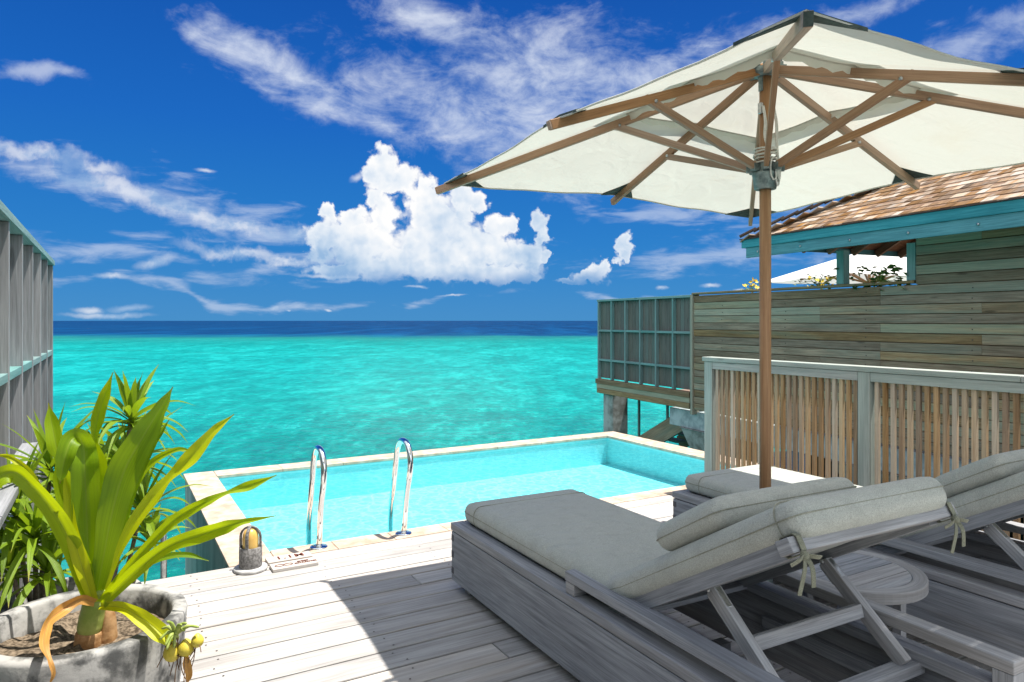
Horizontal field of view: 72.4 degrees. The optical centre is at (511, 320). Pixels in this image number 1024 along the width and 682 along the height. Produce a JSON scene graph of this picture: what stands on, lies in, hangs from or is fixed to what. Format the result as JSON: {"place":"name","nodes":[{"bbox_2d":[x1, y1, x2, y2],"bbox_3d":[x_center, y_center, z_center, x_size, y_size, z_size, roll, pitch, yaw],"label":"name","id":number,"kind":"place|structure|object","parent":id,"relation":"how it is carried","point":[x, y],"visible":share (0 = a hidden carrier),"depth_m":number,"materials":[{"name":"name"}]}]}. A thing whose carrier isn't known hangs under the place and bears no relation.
{"place":"outdoors","nodes":[
{"label":"outdoors","id":0,"kind":"place"},
{"bbox_2d":[53,321,804,581],"bbox_3d":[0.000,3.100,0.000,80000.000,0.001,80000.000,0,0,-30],"label":"sea","id":1,"kind":"structure","parent":0,"point":[285,392],"depth_m":34.04,"materials":[{"name":"teal liquid"}]},
{"bbox_2d":[604,394,627,433],"bbox_3d":[2.107,2.700,14.249,0.360,2.420,0.360,0,0,-24],"label":"concrete pile","id":2,"kind":"object","parent":1,"relation":"in","point":[615,413],"visible":0.16,"depth_m":14.11,"materials":[{"name":"grey concrete"}]},
{"bbox_2d":[670,164,1023,540],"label":"neighbouring villa","id":3,"kind":"object","parent":1,"relation":"in","point":[956,240],"visible":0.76,"depth_m":8.04,"materials":[{"name":"brown wood"}]},
{"bbox_2d":[595,295,689,408],"bbox_3d":[2.408,0.523,13.117,0.130,1.914,3.072,0,0,-24],"label":"privacy screen","id":4,"kind":"object","parent":3,"relation":"attached to","point":[642,340],"visible":0.96,"depth_m":12.97,"materials":[{"name":"teal wood"}]},
{"bbox_2d":[741,277,771,292],"bbox_3d":[3.830,-0.541,11.144,0.419,0.301,0.511,0,0,-30],"label":"creeper","id":5,"kind":"object","parent":3,"relation":"attached to","point":[753,284],"visible":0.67,"depth_m":11.08,"materials":[{"name":"yellow plant"}]},
{"bbox_2d":[807,276,835,289],"bbox_3d":[4.584,-0.525,10.420,0.372,0.288,0.503,0,0,-3],"label":"creeper","id":6,"kind":"object","parent":3,"relation":"attached to","point":[822,281],"visible":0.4,"depth_m":10.32,"materials":[{"name":"yellow plant"}]},
{"bbox_2d":[793,272,855,285],"bbox_3d":[4.251,-0.546,9.641,0.345,0.202,1.045,0,0,-30],"label":"creeper","id":7,"kind":"object","parent":3,"relation":"attached to","point":[818,284],"visible":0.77,"depth_m":9.63,"materials":[{"name":"green plant"}]},
{"bbox_2d":[833,264,911,290],"bbox_3d":[4.476,-0.514,8.584,0.395,0.350,1.047,0,0,-24],"label":"creeper","id":8,"kind":"object","parent":3,"relation":"on","point":[892,267],"visible":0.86,"depth_m":8.46,"materials":[{"name":"green plant"}]},
{"bbox_2d":[0,0,1023,320],"label":"sky","id":9,"kind":"structure","parent":0,"point":[172,160],"materials":[{"name":"blue"}]},
{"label":"villa deck","id":10,"kind":"object","parent":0,"visible":0},
{"bbox_2d":[638,400,688,446],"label":"stairs","id":11,"kind":"structure","parent":10,"relation":"attached to","point":[664,431],"depth_m":13.54,"materials":[{"name":"wood"}]},
{"bbox_2d":[771,254,906,283],"bbox_3d":[7.350,0.066,14.400,3.129,3.068,3.129,0,0,-10],"label":"parasol","id":12,"kind":"object","parent":10,"relation":"on","point":[869,262],"visible":0.34,"depth_m":14.04,"materials":[{"name":"fabric"}]},
{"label":"deck joists","id":13,"kind":"structure","parent":0,"visible":0},
{"bbox_2d":[141,495,992,681],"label":"deck","id":14,"kind":"structure","parent":13,"relation":"on","point":[406,610],"depth_m":3.46,"materials":[{"name":"grey wood"}]},
{"bbox_2d":[0,442,39,586],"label":"stair handrail","id":15,"kind":"object","parent":14,"relation":"on","point":[9,492],"visible":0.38,"depth_m":2.65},
{"bbox_2d":[0,200,54,596],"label":"privacy screen","id":16,"kind":"object","parent":14,"relation":"attached to","point":[27,262],"visible":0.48,"depth_m":3.79,"materials":[{"name":"wood"}]},
{"bbox_2d":[0,577,141,613],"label":"plant pot","id":17,"kind":"object","parent":14,"relation":"on","point":[70,583],"visible":0.02,"depth_m":3.21,"materials":[{"name":"concrete"}]},
{"bbox_2d":[0,404,137,609],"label":"dracaena plant","id":18,"kind":"object","parent":17,"relation":"on","point":[21,535],"visible":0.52,"depth_m":2.71,"materials":[{"name":"green plant"}]},
{"bbox_2d":[51,364,212,583],"bbox_3d":[-1.737,0.731,3.102,0.756,1.077,0.602,0,0,14],"label":"dracaena plant","id":19,"kind":"object","parent":17,"relation":"on","point":[134,398],"visible":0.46,"depth_m":3.01,"materials":[{"name":"green plant"}]},
{"bbox_2d":[0,584,187,681],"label":"plant pot","id":20,"kind":"object","parent":14,"relation":"on","point":[132,652],"visible":0.7,"depth_m":2.23,"materials":[{"name":"concrete"}]},
{"bbox_2d":[0,372,276,681],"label":"lily plant","id":21,"kind":"object","parent":20,"relation":"in","point":[91,523],"visible":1,"depth_m":2.21,"materials":[{"name":"green plant"}]},
{"bbox_2d":[160,534,166,578],"bbox_3d":[-2.056,1.948,4.130,0.030,1.505,0.111,0,0,-30],"label":"sea ladder rail","id":22,"kind":"object","parent":14,"relation":"attached to","point":[163,569],"visible":0.16,"depth_m":4.08,"materials":[{"name":"metal"}]},
{"bbox_2d":[233,525,267,574],"bbox_3d":[-1.575,1.367,4.218,0.194,0.265,0.194,0,0,-30],"label":"bollard lamp","id":23,"kind":"object","parent":14,"relation":"on","point":[250,553],"visible":1,"depth_m":4.18,"materials":[{"name":"stone"}]},
{"bbox_2d":[265,551,312,565],"bbox_3d":[-1.399,1.489,4.394,0.270,0.022,0.104,0,0,-30],"label":"depth board","id":24,"kind":"object","parent":14,"relation":"on","point":[288,557],"visible":0.98,"depth_m":4.38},
{"bbox_2d":[269,557,317,572],"bbox_3d":[-1.330,1.488,4.276,0.273,0.024,0.110,0,0,-30],"label":"warning board","id":25,"kind":"object","parent":14,"relation":"on","point":[292,564],"visible":1,"depth_m":4.25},
{"bbox_2d":[183,431,786,574],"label":"swimming pool","id":26,"kind":"structure","parent":14,"relation":"in","point":[449,485],"depth_m":7.46,"materials":[{"name":"liquid"}]},
{"bbox_2d":[306,437,412,549],"bbox_3d":[-1.059,1.312,4.850,0.711,0.976,0.451,0,0,-30],"label":"pool ladder","id":27,"kind":"object","parent":26,"relation":"attached to","point":[319,544],"visible":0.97,"depth_m":4.82,"materials":[{"name":"metal"}]},
{"bbox_2d":[435,9,1023,582],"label":"umbrella","id":28,"kind":"object","parent":14,"relation":"on","point":[805,107],"visible":0.96,"depth_m":3.63,"materials":[{"name":"fabric"}]},
{"bbox_2d":[451,477,1023,681],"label":"sun lounger","id":29,"kind":"object","parent":14,"relation":"on","point":[573,582],"visible":0.98,"depth_m":2.58,"materials":[{"name":"grey wood"}]},
{"bbox_2d":[656,477,856,550],"bbox_3d":[0.894,0.700,2.546,0.723,0.246,0.341,0,0,-29],"label":"pillow","id":30,"kind":"object","parent":29,"relation":"on","point":[708,517],"visible":0.6,"depth_m":2.35,"materials":[{"name":"grey fabric"}]},
{"bbox_2d":[672,464,1023,656],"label":"sun lounger","id":31,"kind":"object","parent":14,"relation":"on","point":[976,587],"visible":0.51,"depth_m":3.11,"materials":[{"name":"grey wood"}]},
{"bbox_2d":[935,449,1023,497],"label":"pillow","id":32,"kind":"object","parent":31,"relation":"on","point":[980,473],"visible":0.71,"depth_m":3.05,"materials":[{"name":"grey fabric"}]},
{"bbox_2d":[795,550,928,636],"bbox_3d":[1.469,1.284,3.025,0.570,0.432,0.570,0,0,-30],"label":"side table","id":33,"kind":"object","parent":14,"relation":"on","point":[897,584],"visible":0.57,"depth_m":2.93,"materials":[{"name":"grey wood"}]},
{"bbox_2d":[702,356,1023,539],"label":"slatted railing","id":34,"kind":"object","parent":14,"relation":"on","point":[867,380],"visible":0.52,"depth_m":4.88,"materials":[{"name":"beige wood"}]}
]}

